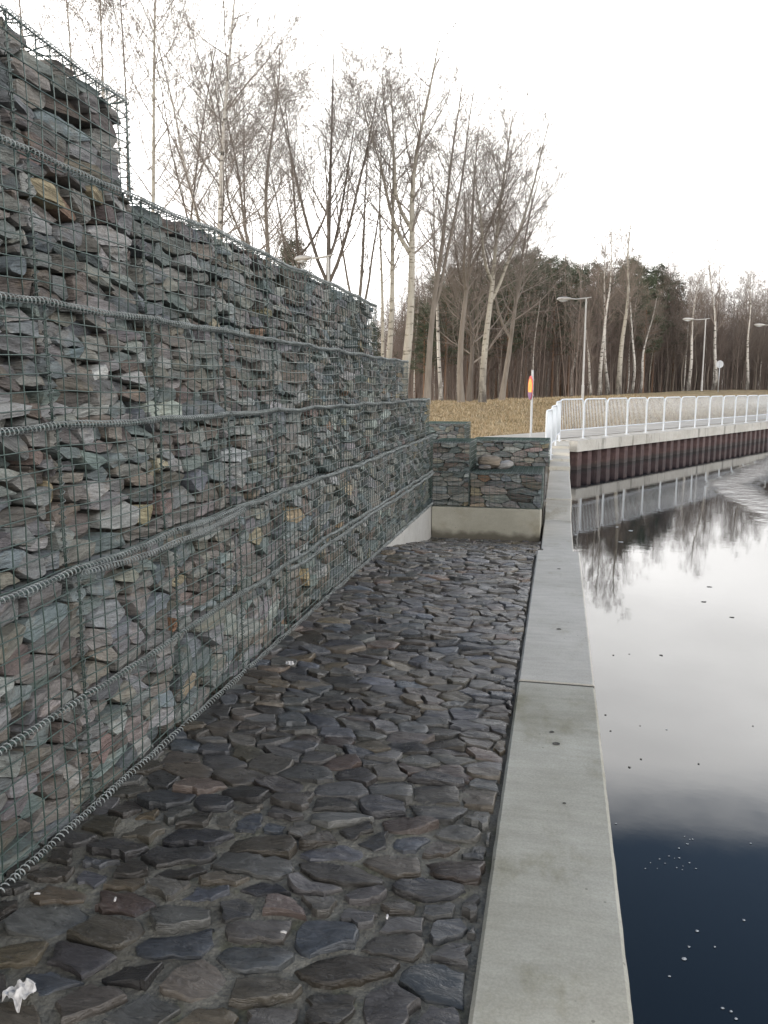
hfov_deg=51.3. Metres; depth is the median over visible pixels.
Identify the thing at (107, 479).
gabion basket
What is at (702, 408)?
railing panel
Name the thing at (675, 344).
wood tree
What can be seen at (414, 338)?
pine tree
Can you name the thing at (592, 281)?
pine tree
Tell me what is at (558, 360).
wood tree
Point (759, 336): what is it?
wood tree
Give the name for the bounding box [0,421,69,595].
gabion basket
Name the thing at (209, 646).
gabion basket
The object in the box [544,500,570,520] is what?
coping slab
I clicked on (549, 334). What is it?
wood tree
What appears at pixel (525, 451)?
gabion basket
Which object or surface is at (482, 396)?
bare tree
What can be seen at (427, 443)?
gabion basket
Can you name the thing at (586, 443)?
promenade beam
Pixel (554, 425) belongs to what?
railing panel
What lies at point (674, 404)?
railing panel
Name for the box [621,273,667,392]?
pine tree
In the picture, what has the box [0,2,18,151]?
gabion basket
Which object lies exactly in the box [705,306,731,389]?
wood tree
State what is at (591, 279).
wood tree
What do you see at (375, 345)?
pine tree
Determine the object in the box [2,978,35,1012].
paper scrap
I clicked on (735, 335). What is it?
wood tree
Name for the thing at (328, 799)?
pavement
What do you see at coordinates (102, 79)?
bare tree
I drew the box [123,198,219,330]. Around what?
gabion basket
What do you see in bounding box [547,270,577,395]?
wood tree
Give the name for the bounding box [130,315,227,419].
gabion basket
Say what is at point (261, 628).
gabion basket
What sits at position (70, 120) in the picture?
gabion basket
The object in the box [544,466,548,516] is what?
kerb strip
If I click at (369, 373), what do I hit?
gabion basket
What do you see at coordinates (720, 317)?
wood tree
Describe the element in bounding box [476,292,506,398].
wood tree
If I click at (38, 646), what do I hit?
gabion basket
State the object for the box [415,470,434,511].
gabion basket
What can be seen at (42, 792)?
gabion basket
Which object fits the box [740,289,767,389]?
wood tree
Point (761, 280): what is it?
wood tree
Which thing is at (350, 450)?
gabion basket
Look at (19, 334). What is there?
gabion basket
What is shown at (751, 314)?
wood tree
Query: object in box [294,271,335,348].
gabion basket
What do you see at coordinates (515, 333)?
pine tree
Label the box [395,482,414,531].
gabion basket
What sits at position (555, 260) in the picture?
pine tree
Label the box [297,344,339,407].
gabion basket
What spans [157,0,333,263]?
bare tree
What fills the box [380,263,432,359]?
wood tree
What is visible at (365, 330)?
gabion basket
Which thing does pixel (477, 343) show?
wood tree
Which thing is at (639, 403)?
railing panel
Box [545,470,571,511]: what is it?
coping slab
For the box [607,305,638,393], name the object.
wood tree
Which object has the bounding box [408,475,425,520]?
gabion basket
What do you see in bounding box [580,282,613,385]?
wood tree
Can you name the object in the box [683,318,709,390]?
street lamp
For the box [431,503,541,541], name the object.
concrete plinth
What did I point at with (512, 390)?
woods
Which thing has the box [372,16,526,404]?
bare tree
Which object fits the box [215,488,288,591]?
gabion basket
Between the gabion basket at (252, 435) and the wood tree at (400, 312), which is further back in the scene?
the wood tree at (400, 312)
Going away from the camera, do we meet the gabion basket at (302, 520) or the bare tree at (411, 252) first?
the gabion basket at (302, 520)
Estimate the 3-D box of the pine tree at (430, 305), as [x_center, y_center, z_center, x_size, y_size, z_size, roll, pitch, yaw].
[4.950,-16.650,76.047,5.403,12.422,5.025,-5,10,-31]
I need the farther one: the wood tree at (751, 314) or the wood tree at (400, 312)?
the wood tree at (400, 312)
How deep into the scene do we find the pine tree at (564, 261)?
79.71 m
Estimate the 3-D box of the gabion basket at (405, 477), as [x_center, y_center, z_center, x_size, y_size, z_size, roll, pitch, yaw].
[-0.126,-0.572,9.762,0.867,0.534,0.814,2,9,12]
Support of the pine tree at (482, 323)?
on the lawn at (710, 393)
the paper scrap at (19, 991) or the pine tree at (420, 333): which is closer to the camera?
the paper scrap at (19, 991)
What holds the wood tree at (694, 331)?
on the lawn at (710, 393)
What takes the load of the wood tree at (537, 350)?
on the lawn at (710, 393)
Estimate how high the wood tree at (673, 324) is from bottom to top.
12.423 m
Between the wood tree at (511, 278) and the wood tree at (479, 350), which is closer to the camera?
the wood tree at (479, 350)
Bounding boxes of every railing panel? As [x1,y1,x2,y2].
[545,409,552,459]
[551,405,556,454]
[556,398,584,440]
[556,401,560,441]
[583,398,606,437]
[606,398,627,435]
[627,397,646,431]
[646,397,664,431]
[664,397,680,430]
[680,396,696,427]
[695,396,710,427]
[709,396,723,425]
[722,395,735,424]
[735,395,747,423]
[746,395,758,422]
[757,395,767,420]
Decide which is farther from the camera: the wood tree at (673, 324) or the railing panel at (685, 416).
the wood tree at (673, 324)
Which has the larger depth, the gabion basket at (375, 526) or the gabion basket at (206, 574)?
the gabion basket at (375, 526)
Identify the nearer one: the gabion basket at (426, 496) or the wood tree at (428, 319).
the gabion basket at (426, 496)
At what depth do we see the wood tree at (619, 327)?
70.48 m
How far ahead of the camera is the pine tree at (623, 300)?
73.56 m
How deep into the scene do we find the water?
5.54 m
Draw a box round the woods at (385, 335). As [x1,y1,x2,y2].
[370,285,767,394]
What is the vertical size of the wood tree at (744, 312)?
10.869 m
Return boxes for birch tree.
[569,288,599,396]
[572,310,597,395]
[575,229,636,394]
[581,208,645,395]
[586,198,669,394]
[612,255,648,393]
[633,286,667,392]
[668,268,711,390]
[685,233,733,389]
[731,268,767,389]
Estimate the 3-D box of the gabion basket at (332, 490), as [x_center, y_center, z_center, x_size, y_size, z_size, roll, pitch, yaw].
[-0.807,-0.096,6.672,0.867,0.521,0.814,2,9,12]
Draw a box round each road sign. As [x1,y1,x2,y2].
[528,370,533,436]
[716,361,722,390]
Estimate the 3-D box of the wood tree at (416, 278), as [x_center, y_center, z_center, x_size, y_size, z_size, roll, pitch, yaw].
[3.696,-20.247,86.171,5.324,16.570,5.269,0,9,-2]
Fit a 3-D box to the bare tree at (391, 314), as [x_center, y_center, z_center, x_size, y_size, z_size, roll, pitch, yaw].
[0.288,-11.258,32.572,5.702,14.574,3.837,2,9,12]
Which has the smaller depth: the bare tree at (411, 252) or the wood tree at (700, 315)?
the bare tree at (411, 252)
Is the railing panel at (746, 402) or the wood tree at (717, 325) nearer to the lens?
the railing panel at (746, 402)
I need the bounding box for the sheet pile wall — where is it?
[570,429,767,469]
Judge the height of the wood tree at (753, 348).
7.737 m
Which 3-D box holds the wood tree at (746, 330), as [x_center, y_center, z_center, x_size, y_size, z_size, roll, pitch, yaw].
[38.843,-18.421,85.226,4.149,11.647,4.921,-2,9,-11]
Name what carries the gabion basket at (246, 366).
on the gabion basket at (252, 435)
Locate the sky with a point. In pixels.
(680, 94)
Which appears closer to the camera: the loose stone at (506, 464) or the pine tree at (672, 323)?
the loose stone at (506, 464)
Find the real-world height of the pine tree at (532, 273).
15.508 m
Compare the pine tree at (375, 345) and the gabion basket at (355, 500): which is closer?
the gabion basket at (355, 500)
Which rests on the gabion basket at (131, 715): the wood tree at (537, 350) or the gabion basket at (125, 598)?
the gabion basket at (125, 598)
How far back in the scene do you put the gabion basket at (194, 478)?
4.15 m
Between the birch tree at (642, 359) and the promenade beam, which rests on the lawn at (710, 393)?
the birch tree at (642, 359)
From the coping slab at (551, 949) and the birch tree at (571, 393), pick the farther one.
the birch tree at (571, 393)
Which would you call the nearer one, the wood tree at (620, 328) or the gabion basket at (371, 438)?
the gabion basket at (371, 438)
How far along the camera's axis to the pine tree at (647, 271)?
81.07 m
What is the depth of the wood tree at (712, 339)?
76.80 m
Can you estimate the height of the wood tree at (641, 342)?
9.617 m
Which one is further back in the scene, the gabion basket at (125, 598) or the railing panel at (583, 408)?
the railing panel at (583, 408)
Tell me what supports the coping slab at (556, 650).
on the quay wall
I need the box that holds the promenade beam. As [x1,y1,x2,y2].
[557,420,767,451]
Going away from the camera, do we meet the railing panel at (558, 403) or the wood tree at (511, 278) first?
the railing panel at (558, 403)
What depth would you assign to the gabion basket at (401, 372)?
9.54 m
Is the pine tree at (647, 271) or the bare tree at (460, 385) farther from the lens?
the pine tree at (647, 271)
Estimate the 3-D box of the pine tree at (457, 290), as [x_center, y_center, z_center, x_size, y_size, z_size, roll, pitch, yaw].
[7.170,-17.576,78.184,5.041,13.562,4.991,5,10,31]
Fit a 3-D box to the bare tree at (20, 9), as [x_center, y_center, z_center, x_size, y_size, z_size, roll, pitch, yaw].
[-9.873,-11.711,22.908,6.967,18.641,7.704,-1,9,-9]
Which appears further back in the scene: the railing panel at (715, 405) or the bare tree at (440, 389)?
the bare tree at (440, 389)
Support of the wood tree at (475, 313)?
on the lawn at (710, 393)
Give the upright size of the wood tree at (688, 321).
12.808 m
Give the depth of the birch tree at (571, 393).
62.51 m
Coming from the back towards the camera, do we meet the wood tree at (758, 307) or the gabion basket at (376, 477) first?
the wood tree at (758, 307)
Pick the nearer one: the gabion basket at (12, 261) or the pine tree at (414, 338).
the gabion basket at (12, 261)
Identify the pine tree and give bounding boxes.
[277,239,313,275]
[369,322,380,355]
[393,297,435,397]
[410,302,445,395]
[422,274,468,399]
[426,282,469,399]
[444,262,465,392]
[444,277,484,399]
[455,259,496,396]
[466,272,506,398]
[479,264,531,396]
[482,261,506,397]
[495,249,536,396]
[507,263,557,397]
[517,246,547,362]
[532,252,573,379]
[533,262,577,397]
[544,254,585,396]
[547,266,594,395]
[563,262,603,375]
[574,261,615,395]
[582,273,629,392]
[600,258,644,351]
[611,253,655,390]
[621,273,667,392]
[624,261,656,392]
[635,260,689,392]
[649,269,681,391]
[655,279,694,385]
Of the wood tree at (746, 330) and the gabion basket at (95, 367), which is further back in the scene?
the wood tree at (746, 330)
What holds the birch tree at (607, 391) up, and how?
on the lawn at (710, 393)
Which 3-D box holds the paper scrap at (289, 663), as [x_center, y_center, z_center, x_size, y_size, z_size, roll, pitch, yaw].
[-0.570,0.917,4.855,0.052,0.022,0.077,-1,9,-9]
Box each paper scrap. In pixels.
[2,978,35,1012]
[286,661,293,664]
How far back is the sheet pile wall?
25.83 m
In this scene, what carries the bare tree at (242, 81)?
on the lawn at (710, 393)
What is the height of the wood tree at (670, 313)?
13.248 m
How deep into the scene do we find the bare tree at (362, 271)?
36.36 m
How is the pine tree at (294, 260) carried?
on the lawn at (710, 393)
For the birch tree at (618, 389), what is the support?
on the lawn at (710, 393)
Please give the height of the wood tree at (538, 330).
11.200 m
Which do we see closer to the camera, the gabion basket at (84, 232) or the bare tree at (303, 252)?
the gabion basket at (84, 232)
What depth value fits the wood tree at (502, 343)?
61.44 m
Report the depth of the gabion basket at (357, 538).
7.41 m
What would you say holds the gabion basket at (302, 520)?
on the gabion basket at (303, 581)
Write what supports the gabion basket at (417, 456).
on the gabion basket at (417, 483)
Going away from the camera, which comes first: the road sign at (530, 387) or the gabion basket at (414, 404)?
the gabion basket at (414, 404)
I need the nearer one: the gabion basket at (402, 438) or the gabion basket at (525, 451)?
the gabion basket at (402, 438)
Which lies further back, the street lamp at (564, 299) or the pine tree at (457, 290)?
the pine tree at (457, 290)
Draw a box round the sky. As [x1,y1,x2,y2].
[0,0,767,383]
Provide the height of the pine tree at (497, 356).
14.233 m
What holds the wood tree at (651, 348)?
on the lawn at (710, 393)
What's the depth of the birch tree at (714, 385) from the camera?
73.61 m
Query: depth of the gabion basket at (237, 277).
4.80 m
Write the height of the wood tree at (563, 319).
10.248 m
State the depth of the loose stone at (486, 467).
11.78 m
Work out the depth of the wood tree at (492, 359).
62.52 m
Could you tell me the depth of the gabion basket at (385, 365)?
8.77 m
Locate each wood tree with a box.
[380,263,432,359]
[387,289,407,346]
[392,272,442,397]
[397,245,436,383]
[399,282,448,368]
[414,299,452,397]
[425,280,475,399]
[443,239,485,395]
[443,327,475,399]
[463,289,502,376]
[465,274,484,394]
[469,262,507,398]
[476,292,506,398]
[478,280,528,397]
[483,220,543,396]
[511,292,542,397]
[513,268,564,397]
[513,273,553,369]
[514,290,555,390]
[519,278,555,397]
[526,262,574,396]
[535,307,565,397]
[541,309,570,391]
[542,292,579,396]
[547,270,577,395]
[552,265,590,388]
[563,310,586,395]
[566,291,608,382]
[572,261,629,390]
[576,256,605,369]
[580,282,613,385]
[594,263,650,394]
[606,283,650,393]
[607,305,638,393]
[609,286,637,371]
[623,297,661,370]
[625,293,656,368]
[627,284,674,392]
[641,243,699,391]
[644,283,670,392]
[647,258,688,391]
[647,295,681,391]
[652,262,689,389]
[657,273,700,391]
[657,300,693,390]
[662,265,685,391]
[664,273,714,390]
[667,263,709,390]
[673,312,711,373]
[678,294,710,389]
[679,274,716,389]
[682,268,723,389]
[693,289,723,389]
[698,249,745,389]
[699,281,734,383]
[699,301,731,389]
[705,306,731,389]
[707,278,734,360]
[713,304,741,389]
[717,290,739,387]
[717,338,735,389]
[720,292,753,389]
[721,281,762,389]
[728,263,764,370]
[729,253,767,389]
[733,288,762,383]
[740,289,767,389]
[740,314,764,389]
[743,300,767,374]
[746,267,767,364]
[749,261,767,389]
[753,298,767,389]
[763,327,767,389]
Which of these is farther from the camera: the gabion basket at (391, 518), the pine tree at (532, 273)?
the pine tree at (532, 273)
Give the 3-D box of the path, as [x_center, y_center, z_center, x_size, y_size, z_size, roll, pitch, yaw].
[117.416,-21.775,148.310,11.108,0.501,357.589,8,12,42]
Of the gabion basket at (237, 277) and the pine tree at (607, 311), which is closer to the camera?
the gabion basket at (237, 277)
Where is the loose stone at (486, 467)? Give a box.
[478,464,490,469]
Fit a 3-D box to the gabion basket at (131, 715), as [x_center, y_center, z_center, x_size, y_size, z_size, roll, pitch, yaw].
[-1.485,0.882,3.658,0.875,0.512,0.813,2,9,12]
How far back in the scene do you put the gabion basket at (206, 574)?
4.22 m
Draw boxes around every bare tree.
[0,0,171,154]
[1,0,162,196]
[1,0,256,204]
[4,0,308,215]
[10,0,396,258]
[28,0,311,211]
[55,0,336,241]
[136,0,298,264]
[145,12,318,265]
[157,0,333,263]
[224,0,434,286]
[225,66,412,277]
[292,0,495,398]
[312,122,401,303]
[329,28,461,358]
[341,78,419,356]
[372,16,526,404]
[389,56,606,402]
[389,83,571,402]
[397,182,558,401]
[404,140,487,400]
[416,139,614,400]
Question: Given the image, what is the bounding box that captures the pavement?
[0,537,542,1023]
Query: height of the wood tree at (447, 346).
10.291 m
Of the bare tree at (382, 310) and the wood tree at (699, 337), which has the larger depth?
the wood tree at (699, 337)
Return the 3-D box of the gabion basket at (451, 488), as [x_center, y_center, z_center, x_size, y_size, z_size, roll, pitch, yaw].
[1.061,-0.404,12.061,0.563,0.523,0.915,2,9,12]
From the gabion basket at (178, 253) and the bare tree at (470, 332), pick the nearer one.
the gabion basket at (178, 253)
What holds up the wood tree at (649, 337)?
on the lawn at (710, 393)
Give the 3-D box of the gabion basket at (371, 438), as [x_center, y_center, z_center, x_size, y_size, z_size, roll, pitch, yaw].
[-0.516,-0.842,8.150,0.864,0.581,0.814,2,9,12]
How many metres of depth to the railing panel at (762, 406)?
34.49 m
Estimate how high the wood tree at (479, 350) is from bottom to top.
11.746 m
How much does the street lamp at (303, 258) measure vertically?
6.214 m
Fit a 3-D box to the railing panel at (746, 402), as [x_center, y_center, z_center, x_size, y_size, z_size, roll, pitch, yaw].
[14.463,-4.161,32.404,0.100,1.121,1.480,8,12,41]
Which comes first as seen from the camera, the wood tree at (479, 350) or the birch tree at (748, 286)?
the wood tree at (479, 350)
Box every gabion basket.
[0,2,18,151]
[0,8,132,206]
[0,134,39,301]
[0,291,55,431]
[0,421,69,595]
[0,565,87,751]
[0,692,94,891]
[6,147,148,318]
[18,297,158,428]
[34,416,167,568]
[47,529,181,694]
[64,632,184,809]
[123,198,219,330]
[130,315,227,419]
[135,411,232,530]
[153,505,245,631]
[167,590,246,722]
[195,229,269,339]
[206,407,280,506]
[215,328,275,412]
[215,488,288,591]
[227,562,290,672]
[249,253,306,343]
[264,338,311,409]
[265,405,315,489]
[272,476,322,562]
[272,539,324,631]
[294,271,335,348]
[296,404,342,477]
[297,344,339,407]
[308,467,348,539]
[311,523,350,600]
[324,283,358,353]
[330,348,362,404]
[334,402,364,468]
[338,510,371,578]
[339,459,369,523]
[349,296,377,357]
[354,352,380,403]
[355,401,382,460]
[357,452,387,510]
[361,500,388,559]
[373,356,395,401]
[374,400,396,453]
[376,490,403,545]
[380,446,401,500]
[388,358,408,401]
[389,399,409,447]
[391,442,413,489]
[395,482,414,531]
[400,399,420,442]
[407,438,424,481]
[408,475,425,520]
[411,398,429,438]
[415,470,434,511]
[418,434,432,475]
[425,421,470,441]
[431,468,472,506]
[432,438,476,471]
[469,465,543,508]
[475,437,550,466]
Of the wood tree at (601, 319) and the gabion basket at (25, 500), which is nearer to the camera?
the gabion basket at (25, 500)
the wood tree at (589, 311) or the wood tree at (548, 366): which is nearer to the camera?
the wood tree at (589, 311)
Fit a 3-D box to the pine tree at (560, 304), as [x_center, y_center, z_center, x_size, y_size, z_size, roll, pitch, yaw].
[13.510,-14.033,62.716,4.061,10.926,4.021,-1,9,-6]
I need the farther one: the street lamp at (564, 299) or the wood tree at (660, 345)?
the wood tree at (660, 345)
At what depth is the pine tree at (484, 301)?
62.10 m
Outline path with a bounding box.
[484,415,766,438]
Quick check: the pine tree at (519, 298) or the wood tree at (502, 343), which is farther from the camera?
the pine tree at (519, 298)
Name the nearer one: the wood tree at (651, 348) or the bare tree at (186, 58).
the bare tree at (186, 58)
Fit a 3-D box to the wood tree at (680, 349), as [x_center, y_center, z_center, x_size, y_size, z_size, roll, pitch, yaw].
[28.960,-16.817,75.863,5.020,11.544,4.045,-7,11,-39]
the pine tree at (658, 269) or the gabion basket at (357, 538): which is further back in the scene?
the pine tree at (658, 269)
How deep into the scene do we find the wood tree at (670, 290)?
77.81 m
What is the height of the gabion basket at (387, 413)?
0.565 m
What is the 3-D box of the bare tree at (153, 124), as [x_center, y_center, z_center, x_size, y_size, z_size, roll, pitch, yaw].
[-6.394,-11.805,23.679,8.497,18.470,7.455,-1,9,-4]
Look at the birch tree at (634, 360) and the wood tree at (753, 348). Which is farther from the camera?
the wood tree at (753, 348)
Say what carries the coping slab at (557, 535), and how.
on the quay wall
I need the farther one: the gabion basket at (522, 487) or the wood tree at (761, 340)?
the wood tree at (761, 340)
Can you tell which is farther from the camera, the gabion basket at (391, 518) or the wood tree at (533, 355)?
the wood tree at (533, 355)
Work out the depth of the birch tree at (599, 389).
60.08 m
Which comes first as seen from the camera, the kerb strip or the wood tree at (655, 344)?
the kerb strip
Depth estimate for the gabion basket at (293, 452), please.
5.72 m
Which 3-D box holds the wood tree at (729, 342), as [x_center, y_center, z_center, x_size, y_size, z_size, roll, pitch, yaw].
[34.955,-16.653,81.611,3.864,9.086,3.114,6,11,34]
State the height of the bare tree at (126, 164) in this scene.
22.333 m
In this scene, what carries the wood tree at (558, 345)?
on the lawn at (710, 393)
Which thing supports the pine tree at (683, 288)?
on the lawn at (710, 393)
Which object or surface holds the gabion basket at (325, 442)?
on the gabion basket at (332, 490)
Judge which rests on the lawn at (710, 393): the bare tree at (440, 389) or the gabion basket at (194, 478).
the bare tree at (440, 389)
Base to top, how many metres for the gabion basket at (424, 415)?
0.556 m
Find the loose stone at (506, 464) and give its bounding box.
[496,460,512,468]
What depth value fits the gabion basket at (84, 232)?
3.23 m
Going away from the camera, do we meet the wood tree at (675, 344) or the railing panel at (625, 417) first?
the railing panel at (625, 417)
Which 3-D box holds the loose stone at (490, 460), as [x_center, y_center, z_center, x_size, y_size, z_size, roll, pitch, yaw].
[1.573,-0.757,11.960,0.354,0.207,0.296,2,9,12]
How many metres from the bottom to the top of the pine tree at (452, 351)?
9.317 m
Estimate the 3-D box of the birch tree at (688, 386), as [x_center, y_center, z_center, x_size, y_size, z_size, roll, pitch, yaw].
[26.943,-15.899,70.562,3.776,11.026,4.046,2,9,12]
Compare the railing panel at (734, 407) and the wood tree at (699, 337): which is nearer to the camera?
the railing panel at (734, 407)
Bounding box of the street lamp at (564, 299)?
[557,297,590,398]
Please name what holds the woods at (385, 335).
on the lawn at (710, 393)
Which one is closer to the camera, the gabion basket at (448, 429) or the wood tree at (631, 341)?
the gabion basket at (448, 429)
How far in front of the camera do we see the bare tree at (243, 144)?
34.47 m
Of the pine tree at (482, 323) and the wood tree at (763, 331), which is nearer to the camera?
the pine tree at (482, 323)
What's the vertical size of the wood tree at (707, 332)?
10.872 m
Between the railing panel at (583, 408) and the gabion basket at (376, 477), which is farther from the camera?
the railing panel at (583, 408)
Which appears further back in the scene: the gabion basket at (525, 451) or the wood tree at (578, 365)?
the wood tree at (578, 365)
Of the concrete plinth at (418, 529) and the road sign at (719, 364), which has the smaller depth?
the concrete plinth at (418, 529)
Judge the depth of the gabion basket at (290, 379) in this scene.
5.67 m
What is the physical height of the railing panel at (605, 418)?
1.121 m
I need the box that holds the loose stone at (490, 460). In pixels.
[477,454,501,468]
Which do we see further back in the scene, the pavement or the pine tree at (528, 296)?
the pine tree at (528, 296)
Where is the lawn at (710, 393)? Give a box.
[420,390,767,438]
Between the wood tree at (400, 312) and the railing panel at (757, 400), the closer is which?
the railing panel at (757, 400)
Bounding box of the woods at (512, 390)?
[365,205,767,400]
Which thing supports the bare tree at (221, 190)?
on the lawn at (710, 393)
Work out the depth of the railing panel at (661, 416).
26.18 m
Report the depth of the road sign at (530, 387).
21.10 m
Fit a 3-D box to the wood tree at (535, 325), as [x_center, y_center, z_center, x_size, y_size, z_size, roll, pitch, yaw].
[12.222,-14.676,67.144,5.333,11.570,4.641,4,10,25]
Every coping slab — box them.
[468,682,632,1023]
[518,550,594,688]
[541,520,573,551]
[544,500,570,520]
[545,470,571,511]
[549,441,569,474]
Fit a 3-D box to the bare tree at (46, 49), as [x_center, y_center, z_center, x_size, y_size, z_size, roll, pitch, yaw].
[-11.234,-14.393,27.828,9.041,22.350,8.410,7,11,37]
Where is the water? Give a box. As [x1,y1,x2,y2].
[570,440,767,1023]
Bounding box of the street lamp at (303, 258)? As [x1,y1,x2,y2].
[295,254,334,280]
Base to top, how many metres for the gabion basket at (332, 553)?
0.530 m
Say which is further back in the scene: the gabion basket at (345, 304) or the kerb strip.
the kerb strip
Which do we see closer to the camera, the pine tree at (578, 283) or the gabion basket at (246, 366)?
the gabion basket at (246, 366)
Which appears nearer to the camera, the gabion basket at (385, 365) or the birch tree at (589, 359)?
the gabion basket at (385, 365)
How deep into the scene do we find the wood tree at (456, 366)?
64.69 m
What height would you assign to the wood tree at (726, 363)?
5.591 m
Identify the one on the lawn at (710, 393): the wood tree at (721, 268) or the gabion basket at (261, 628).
the wood tree at (721, 268)
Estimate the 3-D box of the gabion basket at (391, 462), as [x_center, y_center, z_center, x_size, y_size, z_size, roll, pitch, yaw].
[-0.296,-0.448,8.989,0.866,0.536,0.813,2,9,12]
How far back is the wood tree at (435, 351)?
59.77 m
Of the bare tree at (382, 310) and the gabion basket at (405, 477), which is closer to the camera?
the gabion basket at (405, 477)
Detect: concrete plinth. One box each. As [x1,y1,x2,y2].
[380,500,433,546]
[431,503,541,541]
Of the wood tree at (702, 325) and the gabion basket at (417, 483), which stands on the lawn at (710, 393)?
the wood tree at (702, 325)
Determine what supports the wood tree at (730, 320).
on the lawn at (710, 393)
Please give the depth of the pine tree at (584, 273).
75.30 m
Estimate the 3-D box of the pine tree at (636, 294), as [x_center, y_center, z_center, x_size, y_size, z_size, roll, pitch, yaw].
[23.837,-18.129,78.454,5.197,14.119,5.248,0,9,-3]
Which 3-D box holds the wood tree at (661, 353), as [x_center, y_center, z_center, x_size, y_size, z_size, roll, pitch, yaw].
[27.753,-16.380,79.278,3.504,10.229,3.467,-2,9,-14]
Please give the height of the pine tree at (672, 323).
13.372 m
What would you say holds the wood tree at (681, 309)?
on the lawn at (710, 393)
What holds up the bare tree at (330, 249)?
on the lawn at (710, 393)
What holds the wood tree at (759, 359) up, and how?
on the lawn at (710, 393)
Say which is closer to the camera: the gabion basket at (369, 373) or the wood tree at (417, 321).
the gabion basket at (369, 373)
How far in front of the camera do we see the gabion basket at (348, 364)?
7.21 m
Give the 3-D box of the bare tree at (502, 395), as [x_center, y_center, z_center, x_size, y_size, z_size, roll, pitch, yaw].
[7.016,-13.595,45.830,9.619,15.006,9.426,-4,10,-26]
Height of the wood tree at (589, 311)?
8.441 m
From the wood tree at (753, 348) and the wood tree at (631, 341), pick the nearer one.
the wood tree at (631, 341)
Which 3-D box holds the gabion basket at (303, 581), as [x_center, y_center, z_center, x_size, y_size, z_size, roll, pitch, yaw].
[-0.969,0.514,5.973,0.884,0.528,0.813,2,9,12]
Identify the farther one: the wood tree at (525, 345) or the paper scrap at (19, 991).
the wood tree at (525, 345)
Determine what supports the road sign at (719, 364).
on the lawn at (710, 393)
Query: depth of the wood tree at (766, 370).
82.35 m
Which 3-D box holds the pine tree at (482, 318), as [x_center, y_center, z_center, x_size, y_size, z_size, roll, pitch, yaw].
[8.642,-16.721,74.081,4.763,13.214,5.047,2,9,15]

